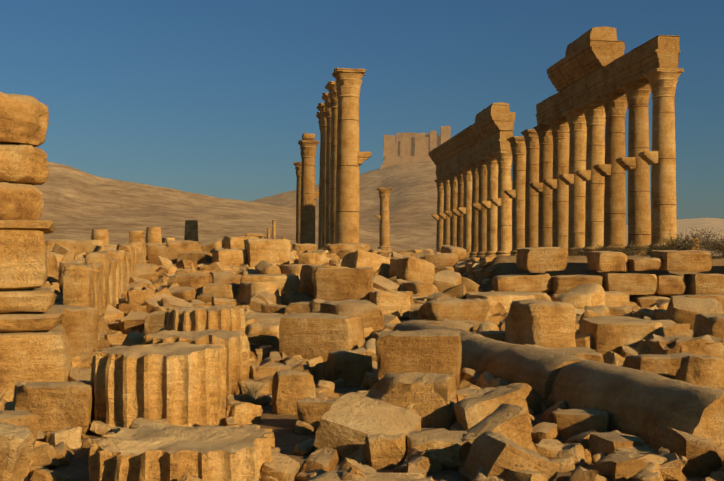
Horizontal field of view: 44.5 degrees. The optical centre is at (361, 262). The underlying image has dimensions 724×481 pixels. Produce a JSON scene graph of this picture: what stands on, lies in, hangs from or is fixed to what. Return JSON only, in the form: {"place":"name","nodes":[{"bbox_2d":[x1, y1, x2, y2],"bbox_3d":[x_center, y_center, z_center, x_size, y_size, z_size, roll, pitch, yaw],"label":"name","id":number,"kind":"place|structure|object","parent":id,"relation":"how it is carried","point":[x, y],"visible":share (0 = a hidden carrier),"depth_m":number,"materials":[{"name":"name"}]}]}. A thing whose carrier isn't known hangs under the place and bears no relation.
{"place":"outdoors","nodes":[
{"label":"outdoors","id":0,"kind":"place"},
{"bbox_2d":[0,0,723,224],"label":"sky","id":1,"kind":"structure","parent":0,"point":[215,98],"materials":[{"name":"blue"}]},
{"bbox_2d":[24,160,723,480],"bbox_3d":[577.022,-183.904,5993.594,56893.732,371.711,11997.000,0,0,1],"label":"terrain","id":2,"kind":"structure","parent":0,"point":[80,205],"depth_m":726.49,"materials":[{"name":"beige sand"}]},
{"bbox_2d":[0,92,70,391],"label":"stone block pillar","id":3,"kind":"structure","parent":2,"relation":"on","point":[34,343],"depth_m":11.93,"materials":[{"name":"stone"}]},
{"bbox_2d":[62,230,144,314],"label":"drums","id":4,"kind":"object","parent":2,"relation":"on","point":[99,281],"depth_m":21.59,"materials":[{"name":"stone"}]},
{"bbox_2d":[45,220,197,253],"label":"ruins","id":5,"kind":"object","parent":2,"relation":"on","point":[99,237],"depth_m":43.66,"materials":[{"name":"stone"}]},
{"bbox_2d":[91,342,226,427],"bbox_3d":[-2.297,1.471,10.041,1.519,1.078,1.519,0,0,1],"label":"fluted drum","id":6,"kind":"object","parent":2,"relation":"on","point":[179,383],"visible":0.65,"depth_m":9.46,"materials":[{"name":"stone"}]},
{"bbox_2d":[88,423,274,480],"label":"fluted drum","id":7,"kind":"object","parent":2,"relation":"on","point":[171,452],"visible":0.98,"depth_m":6.89,"materials":[{"name":"stone"}]},
{"bbox_2d":[143,329,249,394],"bbox_3d":[-2.360,1.509,12.657,1.526,1.039,1.507,0,0,1],"label":"fluted drum","id":8,"kind":"object","parent":2,"relation":"on","point":[236,344],"visible":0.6,"depth_m":12.31,"materials":[{"name":"stone"}]},
{"bbox_2d":[164,305,244,331],"bbox_3d":[-2.973,1.425,16.800,1.507,1.177,1.524,0,0,1],"label":"fluted drum","id":9,"kind":"object","parent":2,"relation":"on","point":[200,318],"visible":0.46,"depth_m":16.22,"materials":[{"name":"stone"}]},
{"bbox_2d":[239,380,267,398],"bbox_3d":[-1.461,1.724,11.974,0.429,0.299,0.421,0,0,1],"label":"shrub","id":10,"kind":"object","parent":2,"relation":"on","point":[253,391],"visible":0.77,"depth_m":11.98,"materials":[{"name":"plant"}]},
{"bbox_2d":[245,220,291,245],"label":"distant ruins","id":11,"kind":"object","parent":2,"relation":"on","point":[261,236],"visible":0.19,"depth_m":261.70,"materials":[{"name":"stone"}]},
{"bbox_2d":[293,162,301,243],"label":"colonnade column","id":12,"kind":"structure","parent":2,"relation":"on","point":[298,165],"depth_m":85.41,"materials":[{"name":"stone"}]},
{"bbox_2d":[298,133,318,243],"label":"colonnade column","id":13,"kind":"structure","parent":2,"relation":"on","point":[308,143],"depth_m":71.39,"materials":[{"name":"stone"}]},
{"bbox_2d":[316,112,321,249],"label":"colonnade column","id":14,"kind":"structure","parent":2,"relation":"on","point":[318,116],"depth_m":57.31,"materials":[{"name":"stone"}]},
{"bbox_2d":[317,103,326,249],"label":"colonnade column","id":15,"kind":"structure","parent":2,"relation":"on","point":[321,109],"depth_m":54.06,"materials":[{"name":"stone"}]},
{"bbox_2d":[322,93,330,249],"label":"colonnade column","id":16,"kind":"structure","parent":2,"relation":"on","point":[326,98],"depth_m":50.81,"materials":[{"name":"stone"}]},
{"bbox_2d":[325,81,337,243],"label":"colonnade column","id":17,"kind":"structure","parent":2,"relation":"on","point":[330,86],"depth_m":47.65,"materials":[{"name":"stone"}]},
{"bbox_2d":[332,68,370,243],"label":"colonnade column","id":18,"kind":"structure","parent":2,"relation":"on","point":[351,158],"depth_m":44.33,"materials":[{"name":"stone"}]},
{"bbox_2d":[0,236,723,480],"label":"rubble blocks","id":19,"kind":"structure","parent":2,"relation":"on","point":[340,312],"depth_m":15.34,"materials":[{"name":"stone"}]},
{"bbox_2d":[0,243,723,480],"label":"small rubble field stones","id":20,"kind":"object","parent":2,"relation":"on","point":[487,455],"visible":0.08,"depth_m":9.28,"materials":[{"name":"stone"}]},
{"bbox_2d":[376,188,392,251],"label":"column","id":21,"kind":"structure","parent":2,"relation":"on","point":[384,227],"depth_m":133.10,"materials":[{"name":"stone"}]},
{"bbox_2d":[380,126,450,169],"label":"castle","id":22,"kind":"structure","parent":2,"relation":"on","point":[406,147],"depth_m":1498.93,"materials":[{"name":"beige stone"}]},
{"bbox_2d":[431,179,443,252],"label":"colonnade column","id":23,"kind":"structure","parent":2,"relation":"on","point":[440,209],"depth_m":98.21,"materials":[{"name":"stone"}]},
{"bbox_2d":[437,177,450,244],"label":"colonnade column","id":24,"kind":"structure","parent":2,"relation":"on","point":[444,216],"depth_m":94.67,"materials":[{"name":"stone"}]},
{"bbox_2d":[444,173,457,245],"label":"colonnade column","id":25,"kind":"structure","parent":2,"relation":"on","point":[453,205],"depth_m":91.35,"materials":[{"name":"stone"}]},
{"bbox_2d":[429,102,514,178],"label":"entablature","id":26,"kind":"structure","parent":25,"relation":"on","point":[489,132],"depth_m":78.84,"materials":[{"name":"stone"}]},
{"bbox_2d":[451,170,463,247],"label":"colonnade column","id":27,"kind":"structure","parent":2,"relation":"on","point":[460,194],"depth_m":88.01,"materials":[{"name":"stone"}]},
{"bbox_2d":[457,167,471,256],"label":"colonnade column","id":28,"kind":"structure","parent":2,"relation":"on","point":[465,210],"depth_m":85.20,"materials":[{"name":"stone"}]},
{"bbox_2d":[469,163,478,256],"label":"colonnade column","id":29,"kind":"structure","parent":2,"relation":"on","point":[474,219],"depth_m":82.22,"materials":[{"name":"stone"}]},
{"bbox_2d":[471,160,486,256],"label":"colonnade column","id":30,"kind":"structure","parent":2,"relation":"on","point":[481,167],"depth_m":79.36,"materials":[{"name":"stone"}]},
{"bbox_2d":[480,156,497,256],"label":"colonnade column","id":31,"kind":"structure","parent":2,"relation":"on","point":[492,184],"depth_m":76.47,"materials":[{"name":"stone"}]},
{"bbox_2d":[490,151,511,255],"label":"colonnade column","id":32,"kind":"structure","parent":2,"relation":"on","point":[503,202],"depth_m":73.00,"materials":[{"name":"stone"}]},
{"bbox_2d":[504,136,525,255],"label":"colonnade column","id":33,"kind":"structure","parent":2,"relation":"on","point":[516,193],"depth_m":68.65,"materials":[{"name":"stone"}]},
{"bbox_2d":[521,129,538,247],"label":"colonnade column","id":34,"kind":"structure","parent":2,"relation":"on","point":[532,176],"depth_m":65.44,"materials":[{"name":"stone"}]},
{"bbox_2d":[530,124,552,246],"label":"colonnade column","id":35,"kind":"structure","parent":2,"relation":"on","point":[545,138],"depth_m":62.25,"materials":[{"name":"stone"}]},
{"bbox_2d":[543,118,569,247],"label":"colonnade column","id":36,"kind":"structure","parent":2,"relation":"on","point":[559,127],"depth_m":59.04,"materials":[{"name":"stone"}]},
{"bbox_2d":[393,320,723,450],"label":"fallen column","id":37,"kind":"structure","parent":2,"relation":"on","point":[643,405],"depth_m":9.71,"materials":[{"name":"stone"}]},
{"bbox_2d":[559,109,586,255],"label":"colonnade column","id":38,"kind":"structure","parent":2,"relation":"on","point":[576,120],"depth_m":56.04,"materials":[{"name":"stone"}]},
{"bbox_2d":[433,238,723,309],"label":"stone block wall","id":39,"kind":"structure","parent":2,"relation":"on","point":[612,285],"depth_m":31.05,"materials":[{"name":"stone"}]},
{"bbox_2d":[568,245,588,255],"bbox_3d":[10.297,-0.557,42.586,1.387,0.743,1.660,0,0,1],"label":"dry shrub","id":40,"kind":"object","parent":2,"relation":"on","point":[580,252],"visible":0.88,"depth_m":42.59,"materials":[{"name":"brown plant"}]},
{"bbox_2d":[575,101,605,255],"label":"colonnade column","id":41,"kind":"structure","parent":2,"relation":"on","point":[595,116],"depth_m":53.19,"materials":[{"name":"stone"}]},
{"bbox_2d":[535,26,680,125],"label":"entablature","id":42,"kind":"structure","parent":41,"relation":"on","point":[593,64],"depth_m":51.59,"materials":[{"name":"stone"}]},
{"bbox_2d":[585,242,625,251],"bbox_3d":[11.644,-0.595,42.097,1.676,0.824,1.839,0,0,-24],"label":"dry shrub","id":43,"kind":"object","parent":2,"relation":"on","point":[601,249],"visible":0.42,"depth_m":41.98,"materials":[{"name":"brown plant"}]},
{"bbox_2d":[593,92,627,250],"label":"colonnade column","id":44,"kind":"structure","parent":2,"relation":"on","point":[611,169],"depth_m":50.30,"materials":[{"name":"stone"}]},
{"bbox_2d":[605,243,634,255],"bbox_3d":[11.861,-0.534,40.717,1.351,0.763,1.445,0,0,1],"label":"dry shrub","id":45,"kind":"object","parent":2,"relation":"on","point":[621,250],"visible":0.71,"depth_m":40.55,"materials":[{"name":"brown plant"}]},
{"bbox_2d":[616,79,650,255],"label":"colonnade column","id":46,"kind":"structure","parent":2,"relation":"on","point":[633,164],"depth_m":47.00,"materials":[{"name":"stone"}]},
{"bbox_2d":[621,241,651,255],"bbox_3d":[12.837,-0.651,41.585,1.998,0.931,1.780,0,0,22],"label":"dry shrub","id":47,"kind":"object","parent":2,"relation":"on","point":[637,248],"visible":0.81,"depth_m":41.49,"materials":[{"name":"brown plant"}]},
{"bbox_2d":[642,244,671,254],"bbox_3d":[13.004,-0.531,38.725,1.429,0.690,1.046,0,0,1],"label":"dry shrub","id":48,"kind":"object","parent":2,"relation":"on","point":[654,248],"visible":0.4,"depth_m":38.71,"materials":[{"name":"brown plant"}]},
{"bbox_2d":[638,68,683,255],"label":"colonnade column","id":49,"kind":"structure","parent":2,"relation":"on","point":[660,158],"depth_m":44.10,"materials":[{"name":"stone"}]},
{"bbox_2d":[651,231,707,250],"bbox_3d":[12.854,-0.726,36.233,2.228,1.082,1.981,0,0,-24],"label":"dry shrub","id":50,"kind":"object","parent":2,"relation":"on","point":[668,244],"visible":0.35,"depth_m":36.05,"materials":[{"name":"brown plant"}]},
{"bbox_2d":[665,235,717,250],"bbox_3d":[12.369,-0.666,33.619,1.858,0.959,2.025,0,0,-30],"label":"dry shrub","id":51,"kind":"object","parent":2,"relation":"on","point":[690,245],"visible":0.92,"depth_m":33.48,"materials":[{"name":"brown plant"}]},
{"bbox_2d":[680,227,723,255],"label":"dry shrub","id":52,"kind":"object","parent":2,"relation":"on","point":[706,240],"visible":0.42,"depth_m":39.33,"materials":[{"name":"brown plant"}]},
{"bbox_2d":[705,239,723,255],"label":"dry shrub","id":53,"kind":"object","parent":2,"relation":"on","point":[715,246],"visible":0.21,"depth_m":36.94,"materials":[{"name":"brown plant"}]},
{"bbox_2d":[707,240,723,256],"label":"dry shrub","id":54,"kind":"object","parent":2,"relation":"on","point":[720,249],"visible":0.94,"depth_m":33.56,"materials":[{"name":"brown plant"}]}
]}

